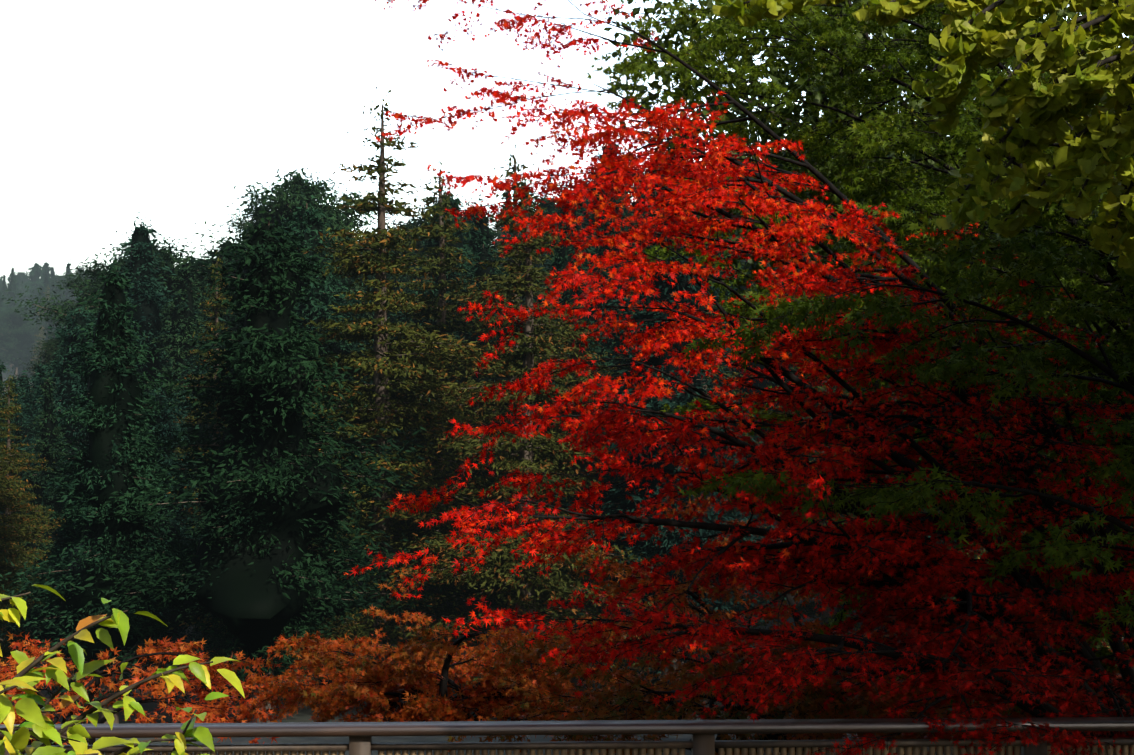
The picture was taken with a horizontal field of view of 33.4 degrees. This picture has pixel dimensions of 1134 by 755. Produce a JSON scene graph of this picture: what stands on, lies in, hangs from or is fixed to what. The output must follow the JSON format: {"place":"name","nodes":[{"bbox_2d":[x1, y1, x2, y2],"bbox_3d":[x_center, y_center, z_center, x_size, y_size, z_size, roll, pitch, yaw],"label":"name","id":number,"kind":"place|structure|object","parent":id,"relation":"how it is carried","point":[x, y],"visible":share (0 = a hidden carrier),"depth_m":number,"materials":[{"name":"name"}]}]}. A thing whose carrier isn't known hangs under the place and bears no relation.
{"place":"outdoors","nodes":[
{"label":"outdoors","id":0,"kind":"place"},
{"bbox_2d":[0,362,1128,754],"bbox_3d":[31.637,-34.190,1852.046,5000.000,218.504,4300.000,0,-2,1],"label":"ground","id":1,"kind":"structure","parent":0,"point":[304,714],"depth_m":64.90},
{"bbox_2d":[0,272,7,306],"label":"conifer tree","id":2,"kind":"object","parent":1,"relation":"on","point":[4,287],"visible":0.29,"depth_m":539.27,"materials":[{"name":"green plant"}]},
{"bbox_2d":[0,291,13,373],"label":"conifer tree","id":3,"kind":"object","parent":1,"relation":"on","point":[2,305],"visible":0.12,"depth_m":495.63,"materials":[{"name":"green plant"}]},
{"bbox_2d":[3,265,20,367],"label":"conifer tree","id":4,"kind":"object","parent":1,"relation":"on","point":[11,286],"visible":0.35,"depth_m":521.30,"materials":[{"name":"green plant"}]},
{"bbox_2d":[0,274,24,309],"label":"conifer tree","id":5,"kind":"object","parent":1,"relation":"on","point":[21,291],"visible":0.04,"depth_m":577.23,"materials":[{"name":"green plant"}]},
{"bbox_2d":[0,387,29,576],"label":"conifer tree","id":6,"kind":"object","parent":1,"relation":"on","point":[2,428],"visible":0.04,"depth_m":88.10,"materials":[{"name":"green plant"}]},
{"bbox_2d":[0,360,31,511],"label":"conifer tree","id":7,"kind":"object","parent":1,"relation":"on","point":[1,389],"visible":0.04,"depth_m":96.40,"materials":[{"name":"green plant"}]},
{"bbox_2d":[7,270,29,304],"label":"conifer tree","id":8,"kind":"object","parent":1,"relation":"on","point":[21,276],"visible":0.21,"depth_m":655.69,"materials":[{"name":"green plant"}]},
{"bbox_2d":[3,367,35,482],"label":"conifer tree","id":9,"kind":"object","parent":1,"relation":"on","point":[19,423],"visible":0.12,"depth_m":101.62,"materials":[{"name":"green plant"}]},
{"bbox_2d":[0,305,44,378],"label":"conifer tree","id":10,"kind":"object","parent":1,"relation":"on","point":[16,331],"visible":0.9,"depth_m":454.28,"materials":[{"name":"green plant"}]},
{"bbox_2d":[12,306,35,377],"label":"conifer tree","id":11,"kind":"object","parent":1,"relation":"on","point":[20,368],"visible":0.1,"depth_m":460.23,"materials":[{"name":"green plant"}]},
{"bbox_2d":[16,366,41,464],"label":"conifer tree","id":12,"kind":"object","parent":1,"relation":"on","point":[33,410],"visible":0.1,"depth_m":106.52,"materials":[{"name":"green plant"}]},
{"bbox_2d":[0,394,61,662],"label":"conifer tree","id":13,"kind":"object","parent":1,"relation":"on","point":[7,534],"visible":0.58,"depth_m":70.13,"materials":[{"name":"green plant"}]},
{"bbox_2d":[0,370,66,673],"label":"conifer tree","id":14,"kind":"object","parent":1,"relation":"on","point":[10,483],"visible":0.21,"depth_m":75.70,"materials":[{"name":"green plant"}]},
{"bbox_2d":[21,257,46,326],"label":"conifer tree","id":15,"kind":"object","parent":1,"relation":"on","point":[34,282],"visible":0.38,"depth_m":568.34,"materials":[{"name":"green plant"}]},
{"bbox_2d":[26,328,46,379],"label":"conifer tree","id":16,"kind":"object","parent":1,"relation":"on","point":[41,336],"visible":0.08,"depth_m":436.42,"materials":[{"name":"green plant"}]},
{"bbox_2d":[26,281,51,358],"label":"conifer tree","id":17,"kind":"object","parent":1,"relation":"on","point":[42,287],"visible":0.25,"depth_m":496.82,"materials":[{"name":"green plant"}]},
{"bbox_2d":[24,293,59,365],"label":"conifer tree","id":18,"kind":"object","parent":1,"relation":"on","point":[47,325],"visible":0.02,"depth_m":448.02,"materials":[{"name":"green plant"}]},
{"bbox_2d":[30,348,53,452],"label":"conifer tree","id":19,"kind":"object","parent":1,"relation":"on","point":[38,367],"visible":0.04,"depth_m":113.19,"materials":[{"name":"green plant"}]},
{"bbox_2d":[31,272,52,335],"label":"conifer tree","id":20,"kind":"object","parent":1,"relation":"on","point":[45,279],"visible":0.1,"depth_m":510.38,"materials":[{"name":"green plant"}]},
{"bbox_2d":[13,364,72,650],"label":"conifer tree","id":21,"kind":"object","parent":1,"relation":"on","point":[51,433],"visible":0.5,"depth_m":83.89,"materials":[{"name":"green plant"}]},
{"bbox_2d":[20,331,67,378],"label":"conifer tree","id":22,"kind":"object","parent":1,"relation":"on","point":[50,349],"visible":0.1,"depth_m":138.51,"materials":[{"name":"green plant"}]},
{"bbox_2d":[32,284,57,362],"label":"conifer tree","id":23,"kind":"object","parent":1,"relation":"on","point":[47,292],"visible":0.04,"depth_m":470.74,"materials":[{"name":"green plant"}]},
{"bbox_2d":[39,261,54,282],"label":"conifer tree","id":24,"kind":"object","parent":1,"relation":"on","point":[46,266],"visible":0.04,"depth_m":584.77,"materials":[{"name":"green plant"}]},
{"bbox_2d":[0,291,97,529],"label":"conifer tree","id":25,"kind":"object","parent":1,"relation":"on","point":[65,386],"visible":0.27,"depth_m":91.82,"materials":[{"name":"green plant"}]},
{"bbox_2d":[33,280,65,346],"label":"conifer tree","id":26,"kind":"object","parent":1,"relation":"on","point":[58,291],"visible":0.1,"depth_m":480.90,"materials":[{"name":"green plant"}]},
{"bbox_2d":[48,266,56,288],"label":"conifer tree","id":27,"kind":"object","parent":1,"relation":"on","point":[53,272],"visible":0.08,"depth_m":580.81,"materials":[{"name":"green plant"}]},
{"bbox_2d":[29,275,77,318],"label":"conifer tree","id":28,"kind":"object","parent":1,"relation":"on","point":[60,278],"visible":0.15,"depth_m":512.11,"materials":[{"name":"green plant"}]},
{"bbox_2d":[16,267,102,356],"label":"conifer tree","id":29,"kind":"object","parent":1,"relation":"on","point":[78,285],"depth_m":152.31,"materials":[{"name":"green plant"}]},
{"bbox_2d":[63,262,71,276],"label":"conifer tree","id":30,"kind":"object","parent":1,"relation":"on","point":[67,270],"visible":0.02,"depth_m":573.05,"materials":[{"name":"green plant"}]},
{"bbox_2d":[62,285,78,306],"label":"conifer tree","id":31,"kind":"object","parent":1,"relation":"on","point":[67,294],"visible":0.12,"depth_m":507.68,"materials":[{"name":"green plant"}]},
{"bbox_2d":[0,430,147,710],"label":"conifer tree","id":32,"kind":"object","parent":1,"relation":"on","point":[63,533],"visible":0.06,"depth_m":65.44,"materials":[{"name":"green plant"}]},
{"bbox_2d":[19,290,128,488],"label":"conifer tree","id":33,"kind":"object","parent":1,"relation":"on","point":[56,333],"depth_m":95.99,"materials":[{"name":"green plant"}]},
{"bbox_2d":[0,230,199,723],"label":"conifer tree","id":34,"kind":"object","parent":1,"relation":"on","point":[111,410],"visible":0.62,"depth_m":61.74,"materials":[{"name":"green plant"}]},
{"bbox_2d":[37,192,176,465],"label":"conifer tree","id":35,"kind":"object","parent":1,"relation":"on","point":[146,296],"visible":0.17,"depth_m":99.38,"materials":[{"name":"green plant"}]},
{"bbox_2d":[2,234,213,360],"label":"conifer tree","id":36,"kind":"object","parent":1,"relation":"on","point":[170,257],"visible":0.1,"depth_m":109.40,"materials":[{"name":"green plant"}]},
{"bbox_2d":[0,584,244,754],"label":"shrub","id":37,"kind":"object","parent":1,"relation":"on","point":[27,708],"depth_m":3.32,"materials":[{"name":"green plant"}]},
{"bbox_2d":[0,631,283,752],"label":"shrub","id":38,"kind":"object","parent":1,"relation":"on","point":[210,716],"depth_m":12.96,"materials":[{"name":"orange plant"}]},
{"bbox_2d":[123,373,201,683],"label":"conifer tree","id":39,"kind":"object","parent":1,"relation":"on","point":[166,429],"visible":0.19,"depth_m":73.82,"materials":[{"name":"green plant"}]},
{"bbox_2d":[144,239,204,509],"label":"conifer tree","id":40,"kind":"object","parent":1,"relation":"on","point":[184,316],"visible":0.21,"depth_m":96.71,"materials":[{"name":"green plant"}]},
{"bbox_2d":[168,284,231,649],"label":"conifer tree","id":41,"kind":"object","parent":1,"relation":"on","point":[193,370],"visible":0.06,"depth_m":87.84,"materials":[{"name":"green plant"}]},
{"bbox_2d":[173,251,238,660],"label":"conifer tree","id":42,"kind":"object","parent":1,"relation":"on","point":[211,324],"visible":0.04,"depth_m":83.14,"materials":[{"name":"green plant"}]},
{"bbox_2d":[175,220,245,357],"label":"conifer tree","id":43,"kind":"object","parent":1,"relation":"on","point":[199,263],"visible":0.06,"depth_m":103.21,"materials":[{"name":"green plant"}]},
{"bbox_2d":[182,425,238,699],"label":"conifer tree","id":44,"kind":"object","parent":1,"relation":"on","point":[218,642],"visible":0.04,"depth_m":69.58,"materials":[{"name":"green plant"}]},
{"bbox_2d":[215,211,274,245],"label":"conifer tree","id":45,"kind":"object","parent":1,"relation":"on","point":[241,224],"depth_m":180.84,"materials":[{"name":"green plant"}]},
{"bbox_2d":[57,190,451,722],"bbox_3d":[-9.372,2.977,62.223,10.438,17.921,12.873,-1,-2,22],"label":"conifer tree","id":46,"kind":"object","parent":1,"relation":"on","point":[256,575],"visible":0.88,"depth_m":59.94,"materials":[{"name":"green plant"}]},
{"bbox_2d":[186,400,403,710],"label":"conifer tree","id":47,"kind":"object","parent":1,"relation":"on","point":[343,627],"visible":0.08,"depth_m":67.61,"materials":[{"name":"green plant"}]},
{"bbox_2d":[184,164,417,344],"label":"conifer tree","id":48,"kind":"object","parent":1,"relation":"on","point":[289,194],"visible":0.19,"depth_m":110.46,"materials":[{"name":"green plant"}]},
{"bbox_2d":[177,179,429,622],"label":"conifer tree","id":49,"kind":"object","parent":1,"relation":"on","point":[308,221],"visible":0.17,"depth_m":84.62,"materials":[{"name":"green plant"}]},
{"bbox_2d":[271,216,371,234],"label":"conifer tree","id":50,"kind":"object","parent":1,"relation":"on","point":[354,223],"depth_m":175.05,"materials":[{"name":"green plant"}]},
{"bbox_2d":[326,272,371,618],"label":"conifer tree","id":51,"kind":"object","parent":1,"relation":"on","point":[343,300],"visible":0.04,"depth_m":94.45,"materials":[{"name":"green plant"}]},
{"bbox_2d":[329,214,373,470],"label":"conifer tree","id":52,"kind":"object","parent":1,"relation":"on","point":[355,287],"visible":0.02,"depth_m":107.83,"materials":[{"name":"green plant"}]},
{"bbox_2d":[166,85,548,685],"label":"conifer tree","id":53,"kind":"object","parent":1,"relation":"on","point":[375,362],"visible":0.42,"depth_m":70.97,"materials":[{"name":"green plant"}]},
{"bbox_2d":[353,237,410,483],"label":"conifer tree","id":54,"kind":"object","parent":1,"relation":"on","point":[388,315],"depth_m":114.90,"materials":[{"name":"green plant"}]},
{"bbox_2d":[351,217,429,320],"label":"conifer tree","id":55,"kind":"object","parent":1,"relation":"on","point":[399,224],"visible":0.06,"depth_m":128.70,"materials":[{"name":"green plant"}]},
{"bbox_2d":[393,249,433,485],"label":"conifer tree","id":56,"kind":"object","parent":1,"relation":"on","point":[418,281],"depth_m":104.89,"materials":[{"name":"green plant"}]},
{"bbox_2d":[325,160,505,668],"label":"conifer tree","id":57,"kind":"object","parent":1,"relation":"on","point":[441,227],"visible":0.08,"depth_m":79.58,"materials":[{"name":"green plant"}]},
{"bbox_2d":[361,188,490,445],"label":"conifer tree","id":58,"kind":"object","parent":1,"relation":"on","point":[420,220],"visible":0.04,"depth_m":110.72,"materials":[{"name":"green plant"}]},
{"bbox_2d":[357,171,507,550],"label":"conifer tree","id":59,"kind":"object","parent":1,"relation":"on","point":[459,234],"visible":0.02,"depth_m":95.10,"materials":[{"name":"green plant"}]},
{"bbox_2d":[409,229,509,628],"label":"conifer tree","id":60,"kind":"object","parent":1,"relation":"on","point":[483,253],"visible":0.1,"depth_m":90.89,"materials":[{"name":"green plant"}]},
{"bbox_2d":[226,567,693,722],"bbox_3d":[-1.246,3.069,19.947,4.610,1.977,3.530,0,-2,-14],"label":"orange maple tree","id":61,"kind":"object","parent":1,"relation":"on","point":[323,697],"depth_m":19.38,"materials":[{"name":"orange plant"}]},
{"bbox_2d":[361,144,610,651],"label":"conifer tree","id":62,"kind":"object","parent":1,"relation":"on","point":[479,298],"visible":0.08,"depth_m":75.29,"materials":[{"name":"green plant"}]},
{"bbox_2d":[463,190,524,301],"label":"conifer tree","id":63,"kind":"object","parent":1,"relation":"on","point":[476,240],"depth_m":99.73,"materials":[{"name":"green plant"}]},
{"bbox_2d":[466,183,521,391],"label":"conifer tree","id":64,"kind":"object","parent":1,"relation":"on","point":[470,215],"depth_m":116.85,"materials":[{"name":"green plant"}]},
{"bbox_2d":[489,226,503,252],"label":"conifer tree","id":65,"kind":"object","parent":1,"relation":"on","point":[498,237],"depth_m":187.74,"materials":[{"name":"green plant"}]},
{"bbox_2d":[496,191,510,244],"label":"conifer tree","id":66,"kind":"object","parent":1,"relation":"on","point":[506,192],"depth_m":195.37,"materials":[{"name":"green plant"}]},
{"bbox_2d":[495,226,521,264],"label":"conifer tree","id":67,"kind":"object","parent":1,"relation":"on","point":[505,234],"visible":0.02,"depth_m":157.43,"materials":[{"name":"green plant"}]},
{"bbox_2d":[501,172,534,265],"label":"conifer tree","id":68,"kind":"object","parent":1,"relation":"on","point":[524,190],"depth_m":177.54,"materials":[{"name":"green plant"}]},
{"bbox_2d":[347,172,695,719],"bbox_3d":[-1.614,2.535,65.519,13.344,19.516,11.787,-1,-2,17],"label":"conifer tree","id":69,"kind":"object","parent":1,"relation":"on","point":[524,597],"visible":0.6,"depth_m":64.79,"materials":[{"name":"green plant"}]},
{"bbox_2d":[492,234,551,346],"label":"conifer tree","id":70,"kind":"object","parent":1,"relation":"on","point":[540,265],"visible":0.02,"depth_m":125.89,"materials":[{"name":"green plant"}]},
{"bbox_2d":[0,732,1046,754],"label":"fence posts","id":71,"kind":"object","parent":1,"relation":"on","point":[703,744],"depth_m":8.11,"materials":[{"name":"grey wood"}]},
{"bbox_2d":[497,193,590,286],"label":"conifer tree","id":72,"kind":"object","parent":1,"relation":"on","point":[550,205],"visible":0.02,"depth_m":130.72,"materials":[{"name":"green plant"}]},
{"bbox_2d":[521,265,590,613],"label":"conifer tree","id":73,"kind":"object","parent":1,"relation":"on","point":[553,381],"depth_m":79.72,"materials":[{"name":"green plant"}]},
{"bbox_2d":[535,177,582,303],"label":"conifer tree","id":74,"kind":"object","parent":1,"relation":"on","point":[547,264],"depth_m":107.72,"materials":[{"name":"green plant"}]},
{"bbox_2d":[451,288,688,707],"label":"conifer tree","id":75,"kind":"object","parent":1,"relation":"on","point":[574,412],"visible":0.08,"depth_m":69.31,"materials":[{"name":"green plant"}]},
{"bbox_2d":[557,171,595,247],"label":"conifer tree","id":76,"kind":"object","parent":1,"relation":"on","point":[586,202],"depth_m":159.95,"materials":[{"name":"green plant"}]},
{"bbox_2d":[534,156,627,617],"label":"conifer tree","id":77,"kind":"object","parent":1,"relation":"on","point":[562,258],"visible":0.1,"depth_m":83.58,"materials":[{"name":"green plant"}]},
{"bbox_2d":[579,102,642,471],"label":"conifer tree","id":78,"kind":"object","parent":1,"relation":"on","point":[600,250],"visible":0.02,"depth_m":93.89,"materials":[{"name":"green plant"}]},
{"bbox_2d":[619,151,633,224],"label":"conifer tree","id":79,"kind":"object","parent":1,"relation":"on","point":[629,198],"depth_m":144.19,"materials":[{"name":"green plant"}]},
{"bbox_2d":[482,175,794,719],"bbox_3d":[2.721,1.755,65.551,12.370,21.105,9.152,-1,-2,29],"label":"conifer tree","id":80,"kind":"object","parent":1,"relation":"on","point":[612,501],"visible":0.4,"depth_m":64.61,"materials":[{"name":"green plant"}]},
{"bbox_2d":[581,164,723,251],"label":"conifer tree","id":81,"kind":"object","parent":1,"relation":"on","point":[643,195],"depth_m":128.40,"materials":[{"name":"green plant"}]},
{"bbox_2d":[583,251,762,678],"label":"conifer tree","id":82,"kind":"object","parent":1,"relation":"on","point":[611,373],"visible":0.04,"depth_m":77.40,"materials":[{"name":"green plant"}]},
{"bbox_2d":[630,155,757,462],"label":"conifer tree","id":83,"kind":"object","parent":1,"relation":"on","point":[721,271],"depth_m":99.08,"materials":[{"name":"green plant"}]},
{"bbox_2d":[610,282,806,663],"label":"conifer tree","id":84,"kind":"object","parent":1,"relation":"on","point":[732,375],"depth_m":73.66,"materials":[{"name":"green plant"}]},
{"bbox_2d":[685,171,744,499],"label":"conifer tree","id":85,"kind":"object","parent":1,"relation":"on","point":[716,289],"depth_m":90.22,"materials":[{"name":"green plant"}]},
{"bbox_2d":[440,616,1013,754],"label":"shrub","id":86,"kind":"object","parent":1,"relation":"on","point":[807,704],"depth_m":12.02,"materials":[{"name":"orange plant"}]},
{"bbox_2d":[344,0,1133,754],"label":"red maple tree","id":87,"kind":"object","parent":1,"relation":"on","point":[860,528],"depth_m":9.47,"materials":[{"name":"red plant"}]},
{"bbox_2d":[705,286,775,595],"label":"conifer tree","id":88,"kind":"object","parent":1,"relation":"on","point":[735,459],"depth_m":85.34,"materials":[{"name":"green plant"}]},
{"bbox_2d":[713,150,782,520],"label":"conifer tree","id":89,"kind":"object","parent":1,"relation":"on","point":[763,384],"visible":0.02,"depth_m":102.06,"materials":[{"name":"green plant"}]},
{"bbox_2d":[742,151,841,570],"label":"conifer tree","id":90,"kind":"object","parent":1,"relation":"on","point":[785,381],"visible":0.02,"depth_m":96.57,"materials":[{"name":"green plant"}]},
{"bbox_2d":[493,495,1129,752],"bbox_3d":[2.031,2.264,15.959,5.292,2.476,3.593,0,-2,1],"label":"orange maple tree","id":91,"kind":"object","parent":1,"relation":"on","point":[614,567],"depth_m":15.73,"materials":[{"name":"plant"}]},
{"bbox_2d":[725,345,949,694],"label":"conifer tree","id":92,"kind":"object","parent":1,"relation":"on","point":[810,612],"visible":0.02,"depth_m":69.45,"materials":[{"name":"green plant"}]},
{"bbox_2d":[815,246,859,634],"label":"conifer tree","id":93,"kind":"object","parent":1,"relation":"on","point":[845,450],"depth_m":84.86,"materials":[{"name":"green plant"}]},
{"bbox_2d":[585,0,1133,717],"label":"green maple","id":94,"kind":"object","parent":1,"relation":"on","point":[1035,360],"depth_m":11.79,"materials":[{"name":"green plant"}]},
{"bbox_2d":[603,0,1133,733],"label":"broadleaf tree","id":95,"kind":"object","parent":1,"relation":"on","point":[793,110],"visible":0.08,"depth_m":19.27,"materials":[{"name":"green plant"}]},
{"bbox_2d":[799,164,997,634],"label":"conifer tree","id":96,"kind":"object","parent":1,"relation":"on","point":[896,399],"visible":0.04,"depth_m":79.01,"materials":[{"name":"green plant"}]},
{"bbox_2d":[712,0,1133,275],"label":"ginkgo tree","id":97,"kind":"object","parent":1,"relation":"on","point":[968,50],"depth_m":6.67,"materials":[{"name":"green plant"}]},
{"bbox_2d":[779,613,1132,754],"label":"orange maple bush","id":98,"kind":"object","parent":1,"relation":"on","point":[1015,714],"depth_m":13.09,"materials":[{"name":"plant"}]},
{"bbox_2d":[896,275,1133,677],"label":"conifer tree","id":99,"kind":"object","parent":1,"relation":"on","point":[929,536],"depth_m":66.21,"materials":[{"name":"green plant"}]},
{"bbox_2d":[919,309,1112,652],"bbox_3d":[15.056,2.991,60.728,8.710,17.942,9.860,0,-2,-8],"label":"conifer tree","id":100,"kind":"object","parent":1,"relation":"on","point":[979,557],"depth_m":59.91,"materials":[{"name":"green plant"}]},
{"bbox_2d":[0,0,1128,284],"label":"sky","id":101,"kind":"structure","parent":0,"point":[171,103],"materials":[{"name":"white"}]},
{"bbox_2d":[0,717,1133,738],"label":"fence rail","id":102,"kind":"object","parent":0,"point":[485,728],"visible":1,"depth_m":8.09,"materials":[{"name":"grey metal"}]},
{"bbox_2d":[22,737,1133,752],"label":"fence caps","id":103,"kind":"object","parent":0,"point":[541,745],"visible":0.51,"depth_m":8.11,"materials":[{"name":"grey wood"}]},
{"bbox_2d":[24,745,1133,754],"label":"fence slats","id":104,"kind":"object","parent":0,"point":[955,750],"visible":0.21,"depth_m":8.15,"materials":[{"name":"grey wood"}]}
]}

